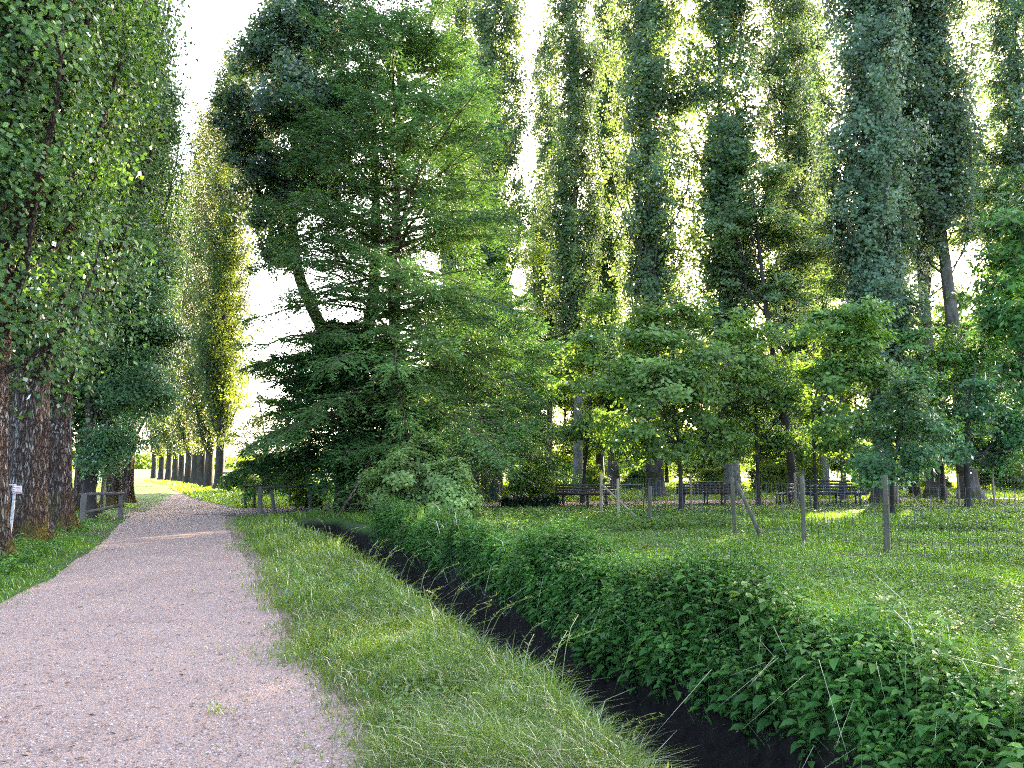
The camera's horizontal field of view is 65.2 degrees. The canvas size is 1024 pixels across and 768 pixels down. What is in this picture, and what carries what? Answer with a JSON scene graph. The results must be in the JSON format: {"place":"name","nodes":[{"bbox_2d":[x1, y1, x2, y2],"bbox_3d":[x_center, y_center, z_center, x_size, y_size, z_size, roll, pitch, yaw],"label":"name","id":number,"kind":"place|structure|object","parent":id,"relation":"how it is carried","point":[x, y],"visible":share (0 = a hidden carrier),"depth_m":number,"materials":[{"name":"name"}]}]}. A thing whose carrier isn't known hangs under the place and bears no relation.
{"place":"outdoors","nodes":[
{"label":"outdoors","id":0,"kind":"place"},
{"bbox_2d":[0,513,379,767],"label":"path","id":1,"kind":"structure","parent":0,"point":[142,534],"depth_m":6.55,"materials":[{"name":"grey gravel"}]},
{"bbox_2d":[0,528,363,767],"bbox_3d":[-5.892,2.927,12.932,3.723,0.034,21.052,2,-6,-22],"label":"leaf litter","id":2,"kind":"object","parent":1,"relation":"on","point":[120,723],"visible":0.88,"depth_m":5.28,"materials":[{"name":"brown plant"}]},
{"bbox_2d":[146,492,274,514],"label":"path","id":3,"kind":"structure","parent":0,"point":[177,501],"depth_m":33.48,"materials":[{"name":"grey gravel"}]},
{"bbox_2d":[188,510,701,767],"bbox_3d":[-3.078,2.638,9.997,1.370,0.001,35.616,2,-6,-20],"label":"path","id":4,"kind":"structure","parent":0,"point":[236,535],"depth_m":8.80,"materials":[{"name":"green plant"}]},
{"bbox_2d":[496,493,521,506],"bbox_3d":[-0.170,4.710,32.799,1.669,0.616,1.745,0,-6,0],"label":"strap leaf plant","id":5,"kind":"object","parent":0,"point":[504,501],"visible":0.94,"depth_m":32.58,"materials":[{"name":"green plant"}]},
{"bbox_2d":[0,469,1023,767],"bbox_3d":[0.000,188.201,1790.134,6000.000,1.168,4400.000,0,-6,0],"label":"ground","id":6,"kind":"structure","parent":0,"point":[720,743],"depth_m":10.03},
{"bbox_2d":[9,484,21,532],"bbox_3d":[-9.585,2.598,15.405,0.250,1.322,0.081,0,-6,0],"label":"warning sign","id":7,"kind":"object","parent":6,"relation":"on","point":[16,489],"visible":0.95,"depth_m":15.42,"materials":[{"name":"white paint"}]},
{"bbox_2d":[0,503,110,582],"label":"verge weeds","id":8,"kind":"object","parent":6,"relation":"on","point":[10,561],"visible":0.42,"depth_m":14.14,"materials":[{"name":"green plant"}]},
{"bbox_2d":[0,502,135,608],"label":"grass","id":9,"kind":"structure","parent":6,"relation":"on","point":[63,551],"depth_m":14.02,"materials":[{"name":"green plant"}]},
{"bbox_2d":[8,138,168,441],"bbox_3d":[-14.896,-10.072,25.127,5.929,28.680,5.718,-2,-6,21],"label":"poplar tree","id":10,"kind":"object","parent":6,"relation":"on","point":[11,395],"visible":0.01,"depth_m":23.77,"materials":[{"name":"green plant"}]},
{"bbox_2d":[8,0,186,542],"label":"poplar tree","id":11,"kind":"object","parent":6,"relation":"on","point":[28,455],"visible":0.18,"depth_m":16.64,"materials":[{"name":"green plant"}]},
{"bbox_2d":[0,0,198,558],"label":"poplar tree","id":12,"kind":"object","parent":6,"relation":"on","point":[34,107],"visible":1,"depth_m":13.68,"materials":[{"name":"green plant"}]},
{"bbox_2d":[78,492,126,520],"bbox_3d":[-12.148,3.692,23.751,0.223,0.970,1.544,-3,-7,25],"label":"wooden barrier","id":13,"kind":"object","parent":6,"relation":"on","point":[83,504],"visible":0.9,"depth_m":23.60,"materials":[{"name":"grey wood"}]},
{"bbox_2d":[9,0,204,531],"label":"poplar tree","id":14,"kind":"object","parent":6,"relation":"on","point":[62,512],"visible":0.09,"depth_m":19.84,"materials":[{"name":"green plant"}]},
{"bbox_2d":[72,0,190,513],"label":"poplar tree","id":15,"kind":"object","parent":6,"relation":"on","point":[78,484],"visible":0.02,"depth_m":28.23,"materials":[{"name":"green plant"}]},
{"bbox_2d":[72,72,206,517],"bbox_3d":[-12.536,-2.882,25.490,5.182,14.426,7.470,4,-7,-34],"label":"elm tree","id":16,"kind":"object","parent":6,"relation":"on","point":[136,387],"visible":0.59,"depth_m":24.67,"materials":[{"name":"green plant"}]},
{"bbox_2d":[142,411,158,478],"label":"poplar tree","id":17,"kind":"object","parent":6,"relation":"on","point":[154,469],"visible":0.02,"depth_m":104.15,"materials":[{"name":"green plant"}]},
{"bbox_2d":[98,0,203,507],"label":"poplar tree","id":18,"kind":"object","parent":6,"relation":"on","point":[115,486],"visible":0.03,"depth_m":31.06,"materials":[{"name":"green plant"}]},
{"bbox_2d":[144,414,166,479],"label":"poplar tree","id":19,"kind":"object","parent":6,"relation":"on","point":[161,459],"depth_m":97.09,"materials":[{"name":"green plant"}]},
{"bbox_2d":[122,0,205,502],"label":"poplar tree","id":20,"kind":"object","parent":6,"relation":"on","point":[128,483],"visible":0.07,"depth_m":35.05,"materials":[{"name":"green plant"}]},
{"bbox_2d":[150,231,179,480],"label":"poplar tree","id":21,"kind":"object","parent":6,"relation":"on","point":[168,468],"visible":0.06,"depth_m":91.32,"materials":[{"name":"green plant"}]},
{"bbox_2d":[158,161,192,480],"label":"poplar tree","id":22,"kind":"object","parent":6,"relation":"on","point":[175,464],"visible":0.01,"depth_m":85.30,"materials":[{"name":"green plant"}]},
{"bbox_2d":[164,171,190,481],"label":"poplar tree","id":23,"kind":"object","parent":6,"relation":"on","point":[181,468],"visible":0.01,"depth_m":80.31,"materials":[{"name":"green plant"}]},
{"bbox_2d":[165,164,197,482],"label":"poplar tree","id":24,"kind":"object","parent":6,"relation":"on","point":[188,462],"visible":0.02,"depth_m":75.52,"materials":[{"name":"green plant"}]},
{"bbox_2d":[168,98,209,483],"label":"poplar tree","id":25,"kind":"object","parent":6,"relation":"on","point":[193,479],"visible":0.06,"depth_m":71.30,"materials":[{"name":"green plant"}]},
{"bbox_2d":[166,105,250,485],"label":"poplar tree","id":26,"kind":"object","parent":6,"relation":"on","point":[201,466],"visible":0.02,"depth_m":65.79,"materials":[{"name":"green plant"}]},
{"bbox_2d":[173,81,255,487],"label":"poplar tree","id":27,"kind":"object","parent":6,"relation":"on","point":[208,448],"visible":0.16,"depth_m":60.74,"materials":[{"name":"green plant"}]},
{"bbox_2d":[182,25,272,489],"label":"poplar tree","id":28,"kind":"object","parent":6,"relation":"on","point":[221,236],"visible":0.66,"depth_m":57.27,"materials":[{"name":"green plant"}]},
{"bbox_2d":[216,465,259,491],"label":"bush","id":29,"kind":"object","parent":6,"relation":"on","point":[227,487],"visible":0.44,"depth_m":51.05,"materials":[{"name":"green plant"}]},
{"bbox_2d":[210,326,283,494],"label":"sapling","id":30,"kind":"object","parent":6,"relation":"on","point":[257,423],"visible":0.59,"depth_m":44.19,"materials":[{"name":"green plant"}]},
{"bbox_2d":[253,484,312,512],"bbox_3d":[-8.273,4.197,29.025,0.346,1.072,2.866,-3,-7,29],"label":"bridge rail","id":31,"kind":"object","parent":6,"relation":"on","point":[260,501],"visible":0.71,"depth_m":28.57,"materials":[{"name":"grey wood"}]},
{"bbox_2d":[201,0,380,505],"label":"forked tree","id":32,"kind":"object","parent":6,"relation":"on","point":[272,49],"visible":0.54,"depth_m":34.35,"materials":[{"name":"green plant"}]},
{"bbox_2d":[288,487,323,508],"bbox_3d":[-8.037,4.453,31.229,1.472,0.975,1.426,3,-7,-26],"label":"bush","id":33,"kind":"object","parent":6,"relation":"on","point":[299,500],"visible":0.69,"depth_m":30.92,"materials":[{"name":"green plant"}]},
{"bbox_2d":[225,514,408,767],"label":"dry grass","id":34,"kind":"structure","parent":6,"relation":"on","point":[323,670],"depth_m":5.69,"materials":[{"name":"green plant"}]},
{"bbox_2d":[215,318,436,512],"bbox_3d":[-6.816,1.512,31.345,9.076,8.668,8.874,5,-8,-40],"label":"cypress tree","id":35,"kind":"object","parent":6,"relation":"on","point":[267,464],"visible":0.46,"depth_m":29.48,"materials":[{"name":"green plant"}]},
{"bbox_2d":[229,0,557,516],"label":"cypress tree","id":36,"kind":"object","parent":6,"relation":"on","point":[398,139],"visible":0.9,"depth_m":29.82,"materials":[{"name":"green plant"}]},
{"bbox_2d":[72,449,753,468],"bbox_3d":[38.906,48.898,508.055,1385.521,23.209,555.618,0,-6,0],"label":"woodland","id":37,"kind":"object","parent":6,"relation":"on","point":[145,462],"visible":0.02,"depth_m":605.08,"materials":[{"name":"green plant"}]},
{"bbox_2d":[353,431,484,518],"bbox_3d":[-2.601,2.768,23.556,3.280,2.973,3.263,-6,-8,43],"label":"shrub","id":38,"kind":"object","parent":6,"relation":"on","point":[425,473],"visible":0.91,"depth_m":23.29,"materials":[{"name":"green plant"}]},
{"bbox_2d":[230,513,618,767],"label":"clover","id":39,"kind":"object","parent":6,"relation":"on","point":[366,690],"visible":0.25,"depth_m":5.25,"materials":[{"name":"green plant"}]},
{"bbox_2d":[422,0,499,464],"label":"poplar tree","id":40,"kind":"object","parent":6,"relation":"on","point":[460,22],"visible":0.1,"depth_m":54.37,"materials":[{"name":"green plant"}]},
{"bbox_2d":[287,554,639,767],"bbox_3d":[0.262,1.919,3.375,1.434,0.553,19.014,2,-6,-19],"label":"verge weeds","id":41,"kind":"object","parent":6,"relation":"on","point":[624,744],"visible":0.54,"depth_m":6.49,"materials":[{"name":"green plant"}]},
{"bbox_2d":[278,515,678,767],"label":"tall grass","id":42,"kind":"structure","parent":6,"relation":"on","point":[372,559],"depth_m":6.39,"materials":[{"name":"green plant"}]},
{"bbox_2d":[487,480,499,501],"bbox_3d":[-0.854,4.979,37.285,0.612,1.010,0.600,0,-6,0],"label":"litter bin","id":43,"kind":"object","parent":6,"relation":"on","point":[491,489],"visible":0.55,"depth_m":37.06,"materials":[{"name":"metal"}]},
{"bbox_2d":[456,0,546,494],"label":"poplar tree","id":44,"kind":"object","parent":6,"relation":"on","point":[487,19],"visible":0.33,"depth_m":48.09,"materials":[{"name":"green plant"}]},
{"bbox_2d":[418,247,592,499],"bbox_3d":[-1.295,0.095,40.185,10.858,13.742,10.337,1,-6,-11],"label":"cypress tree","id":45,"kind":"object","parent":6,"relation":"on","point":[533,459],"visible":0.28,"depth_m":39.47,"materials":[{"name":"green plant"}]},
{"bbox_2d":[478,331,554,484],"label":"broadleaf tree","id":46,"kind":"object","parent":6,"relation":"on","point":[545,441],"visible":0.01,"depth_m":57.08,"materials":[{"name":"green plant"}]},
{"bbox_2d":[500,461,560,495],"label":"bush","id":47,"kind":"object","parent":6,"relation":"on","point":[544,483],"visible":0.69,"depth_m":43.01,"materials":[{"name":"green plant"}]},
{"bbox_2d":[518,492,543,506],"bbox_3d":[0.739,4.674,32.599,1.629,0.646,1.413,-3,-7,26],"label":"strap leaf plant","id":48,"kind":"object","parent":6,"relation":"on","point":[530,501],"visible":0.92,"depth_m":32.52,"materials":[{"name":"green plant"}]},
{"bbox_2d":[514,224,561,454],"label":"poplar tree","id":49,"kind":"object","parent":6,"relation":"on","point":[525,289],"visible":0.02,"depth_m":66.86,"materials":[{"name":"green plant"}]},
{"bbox_2d":[511,211,568,450],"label":"poplar tree","id":50,"kind":"object","parent":6,"relation":"on","point":[533,261],"visible":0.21,"depth_m":59.39,"materials":[{"name":"green plant"}]},
{"bbox_2d":[521,1,566,483],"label":"poplar tree","id":51,"kind":"object","parent":6,"relation":"on","point":[546,105],"visible":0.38,"depth_m":63.78,"materials":[{"name":"green plant"}]},
{"bbox_2d":[72,480,1023,508],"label":"grass","id":52,"kind":"structure","parent":6,"relation":"on","point":[192,490],"depth_m":42.03,"materials":[{"name":"green plant"}]},
{"bbox_2d":[535,493,562,506],"bbox_3d":[1.323,4.691,32.698,1.658,0.633,1.778,2,-6,-18],"label":"strap leaf plant","id":53,"kind":"object","parent":6,"relation":"on","point":[546,501],"visible":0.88,"depth_m":32.46,"materials":[{"name":"green plant"}]},
{"bbox_2d":[530,374,599,483],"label":"broadleaf tree","id":54,"kind":"object","parent":6,"relation":"on","point":[566,456],"visible":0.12,"depth_m":70.86,"materials":[{"name":"green plant"}]},
{"bbox_2d":[526,0,617,489],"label":"poplar tree","id":55,"kind":"object","parent":6,"relation":"on","point":[574,254],"visible":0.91,"depth_m":50.94,"materials":[{"name":"green plant"}]},
{"bbox_2d":[555,484,614,504],"bbox_3d":[3.099,4.741,34.147,2.550,0.933,0.591,0,-6,-2],"label":"park bench","id":56,"kind":"object","parent":6,"relation":"on","point":[587,493],"visible":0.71,"depth_m":33.90,"materials":[{"name":"brown wood"}]},
{"bbox_2d":[567,464,611,489],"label":"bush","id":57,"kind":"object","parent":6,"relation":"on","point":[593,473],"visible":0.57,"depth_m":50.99,"materials":[{"name":"green plant"}]},
{"bbox_2d":[567,214,619,476],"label":"poplar tree","id":58,"kind":"object","parent":6,"relation":"on","point":[600,459],"visible":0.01,"depth_m":71.43,"materials":[{"name":"green plant"}]},
{"bbox_2d":[548,288,646,502],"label":"maple tree","id":59,"kind":"object","parent":6,"relation":"on","point":[582,358],"visible":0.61,"depth_m":36.09,"materials":[{"name":"green plant"}]},
{"bbox_2d":[561,318,645,464],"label":"broadleaf tree","id":60,"kind":"object","parent":6,"relation":"on","point":[572,411],"visible":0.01,"depth_m":64.22,"materials":[{"name":"green plant"}]},
{"bbox_2d":[581,0,636,489],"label":"poplar tree","id":61,"kind":"object","parent":6,"relation":"on","point":[608,244],"visible":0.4,"depth_m":57.08,"materials":[{"name":"green plant"}]},
{"bbox_2d":[616,464,645,490],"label":"bush","id":62,"kind":"object","parent":6,"relation":"on","point":[634,473],"visible":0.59,"depth_m":52.98,"materials":[{"name":"green plant"}]},
{"bbox_2d":[584,0,720,498],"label":"poplar tree","id":63,"kind":"object","parent":6,"relation":"on","point":[652,235],"visible":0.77,"depth_m":41.53,"materials":[{"name":"green plant"}]},
{"bbox_2d":[296,502,1023,716],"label":"grass","id":64,"kind":"structure","parent":6,"relation":"on","point":[977,569],"depth_m":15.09,"materials":[{"name":"green plant"}]},
{"bbox_2d":[625,403,694,482],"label":"broadleaf tree","id":65,"kind":"object","parent":6,"relation":"on","point":[667,472],"depth_m":77.44,"materials":[{"name":"green plant"}]},
{"bbox_2d":[554,297,793,510],"bbox_3d":[6.327,0.762,29.915,8.710,8.076,5.801,4,-7,-35],"label":"ash tree","id":66,"kind":"object","parent":6,"relation":"on","point":[689,384],"visible":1,"depth_m":29.39,"materials":[{"name":"green plant"}]},
{"bbox_2d":[365,519,995,767],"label":"bank grass","id":67,"kind":"structure","parent":6,"relation":"on","point":[453,553],"depth_m":7.48,"materials":[{"name":"green plant"}]},
{"bbox_2d":[364,493,1023,767],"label":"nettles","id":68,"kind":"object","parent":6,"relation":"on","point":[538,559],"visible":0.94,"depth_m":6.39,"materials":[{"name":"green plant"}]},
{"bbox_2d":[370,505,1023,532],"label":"tall weeds","id":69,"kind":"object","parent":6,"relation":"on","point":[935,521],"visible":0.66,"depth_m":22.33,"materials":[{"name":"green plant"}]},
{"bbox_2d":[674,484,730,503],"bbox_3d":[8.438,4.865,35.341,2.500,0.933,0.591,0,-6,-3],"label":"park bench","id":70,"kind":"object","parent":6,"relation":"on","point":[703,491],"visible":0.67,"depth_m":35.10,"materials":[{"name":"brown wood"}]},
{"bbox_2d":[385,499,1023,761],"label":"tall weeds","id":71,"kind":"object","parent":6,"relation":"on","point":[933,674],"visible":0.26,"depth_m":4.97,"materials":[{"name":"green plant"}]},
{"bbox_2d":[663,334,770,483],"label":"broadleaf tree","id":72,"kind":"object","parent":6,"relation":"on","point":[709,460],"visible":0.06,"depth_m":56.81,"materials":[{"name":"green plant"}]},
{"bbox_2d":[694,464,744,489],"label":"bush","id":73,"kind":"object","parent":6,"relation":"on","point":[707,474],"visible":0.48,"depth_m":49.25,"materials":[{"name":"green plant"}]},
{"bbox_2d":[661,0,797,498],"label":"poplar tree","id":74,"kind":"object","parent":6,"relation":"on","point":[719,23],"visible":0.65,"depth_m":41.59,"materials":[{"name":"green plant"}]},
{"bbox_2d":[503,428,989,476],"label":"woodland","id":75,"kind":"object","parent":6,"relation":"on","point":[744,469],"visible":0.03,"depth_m":135.36,"materials":[{"name":"green plant"}]},
{"bbox_2d":[693,349,814,505],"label":"ash tree","id":76,"kind":"object","parent":6,"relation":"on","point":[773,439],"visible":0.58,"depth_m":33.75,"materials":[{"name":"green plant"}]},
{"bbox_2d":[739,345,786,468],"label":"broadleaf tree","id":77,"kind":"object","parent":6,"relation":"on","point":[766,351],"visible":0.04,"depth_m":61.61,"materials":[{"name":"green plant"}]},
{"bbox_2d":[695,149,834,500],"bbox_3d":[12.366,-3.164,38.702,6.481,17.726,6.233,-2,-6,21],"label":"ash tree","id":78,"kind":"object","parent":6,"relation":"on","point":[737,221],"visible":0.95,"depth_m":38.63,"materials":[{"name":"green plant"}]},
{"bbox_2d":[744,458,801,493],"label":"bush","id":79,"kind":"object","parent":6,"relation":"on","point":[773,472],"visible":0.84,"depth_m":47.97,"materials":[{"name":"green plant"}]},
{"bbox_2d":[746,372,829,488],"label":"broadleaf tree","id":80,"kind":"object","parent":6,"relation":"on","point":[807,467],"visible":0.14,"depth_m":51.23,"materials":[{"name":"green plant"}]},
{"bbox_2d":[744,0,832,491],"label":"poplar tree","id":81,"kind":"object","parent":6,"relation":"on","point":[787,144],"visible":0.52,"depth_m":51.34,"materials":[{"name":"green plant"}]},
{"bbox_2d":[772,0,842,488],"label":"poplar tree","id":82,"kind":"object","parent":6,"relation":"on","point":[819,79],"visible":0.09,"depth_m":58.67,"materials":[{"name":"green plant"}]},
{"bbox_2d":[600,472,1023,518],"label":"wire fence","id":83,"kind":"object","parent":6,"relation":"on","point":[616,497],"visible":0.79,"depth_m":31.94,"materials":[{"name":"grey metal"}]},
{"bbox_2d":[771,332,871,485],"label":"broadleaf tree","id":84,"kind":"object","parent":6,"relation":"on","point":[835,466],"visible":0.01,"depth_m":59.39,"materials":[{"name":"green plant"}]},
{"bbox_2d":[648,475,1023,562],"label":"wire fence","id":85,"kind":"object","parent":6,"relation":"on","point":[886,523],"visible":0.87,"depth_m":16.60,"materials":[{"name":"grey metal"}]},
{"bbox_2d":[805,480,868,504],"bbox_3d":[14.030,4.723,34.744,2.750,1.093,0.609,0,-6,0],"label":"park bench","id":86,"kind":"object","parent":6,"relation":"on","point":[840,492],"visible":0.6,"depth_m":34.50,"materials":[{"name":"brown wood"}]},
{"bbox_2d":[775,294,919,508],"bbox_3d":[12.893,0.811,30.991,5.720,8.200,5.601,0,-6,0],"label":"maple tree","id":87,"kind":"object","parent":6,"relation":"on","point":[829,375],"visible":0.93,"depth_m":30.50,"materials":[{"name":"green plant"}]},
{"bbox_2d":[760,214,957,499],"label":"ash tree","id":88,"kind":"object","parent":6,"relation":"on","point":[834,283],"visible":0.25,"depth_m":40.11,"materials":[{"name":"green plant"}]},
{"bbox_2d":[798,0,943,502],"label":"poplar tree","id":89,"kind":"object","parent":6,"relation":"on","point":[868,173],"visible":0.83,"depth_m":37.28,"materials":[{"name":"green plant"}]},
{"bbox_2d":[829,365,974,513],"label":"ash tree","id":90,"kind":"object","parent":6,"relation":"on","point":[917,458],"visible":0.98,"depth_m":27.36,"materials":[{"name":"green plant"}]},
{"bbox_2d":[806,102,1021,496],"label":"ash tree","id":91,"kind":"object","parent":6,"relation":"on","point":[940,320],"visible":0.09,"depth_m":44.60,"materials":[{"name":"green plant"}]},
{"bbox_2d":[874,0,985,497],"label":"poplar tree","id":92,"kind":"object","parent":6,"relation":"on","point":[931,482],"visible":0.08,"depth_m":43.15,"materials":[{"name":"green plant"}]},
{"bbox_2d":[871,321,1001,501],"bbox_3d":[19.971,1.312,37.448,6.768,8.542,4.471,2,-6,-14],"label":"ash tree","id":93,"kind":"object","parent":6,"relation":"on","point":[942,357],"visible":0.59,"depth_m":37.14,"materials":[{"name":"green plant"}]},
{"bbox_2d":[868,0,1013,498],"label":"poplar tree","id":94,"kind":"object","parent":6,"relation":"on","point":[958,142],"visible":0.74,"depth_m":41.44,"materials":[{"name":"green plant"}]},
{"bbox_2d":[916,368,1023,506],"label":"ash tree","id":95,"kind":"object","parent":6,"relation":"on","point":[1006,439],"visible":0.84,"depth_m":33.02,"materials":[{"name":"green plant"}]},
{"bbox_2d":[936,318,1023,476],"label":"broadleaf tree","id":96,"kind":"object","parent":6,"relation":"on","point":[953,470],"visible":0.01,"depth_m":61.83,"materials":[{"name":"green plant"}]},
{"bbox_2d":[946,166,1023,419],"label":"walnut tree","id":97,"kind":"object","parent":6,"relation":"on","point":[1004,318],"visible":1,"depth_m":18.96,"materials":[{"name":"green plant"}]},
{"bbox_2d":[951,261,1023,426],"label":"ash tree","id":98,"kind":"object","parent":6,"relation":"on","point":[991,362],"visible":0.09,"depth_m":36.07,"materials":[{"name":"green plant"}]},
{"bbox_2d":[955,0,1023,402],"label":"poplar tree","id":99,"kind":"object","parent":6,"relation":"on","point":[1005,83],"visible":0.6,"depth_m":45.49,"materials":[{"name":"green plant"}]},
{"bbox_2d":[977,459,1023,490],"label":"bush","id":100,"kind":"object","parent":6,"relation":"on","point":[987,481],"visible":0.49,"depth_m":52.57,"materials":[{"name":"green plant"}]},
{"bbox_2d":[384,574,682,767],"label":"water","id":101,"kind":"structure","parent":0,"point":[615,727],"depth_m":7.50,"materials":[{"name":"black liquid"}]},
{"bbox_2d":[73,0,1023,457],"label":"sky","id":102,"kind":"structure","parent":0,"point":[228,15],"materials":[{"name":"white"}]},
{"bbox_2d":[123,498,1023,515],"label":"path","id":103,"kind":"structure","parent":0,"point":[243,510],"depth_m":30.93,"materials":[{"name":"grey gravel"}]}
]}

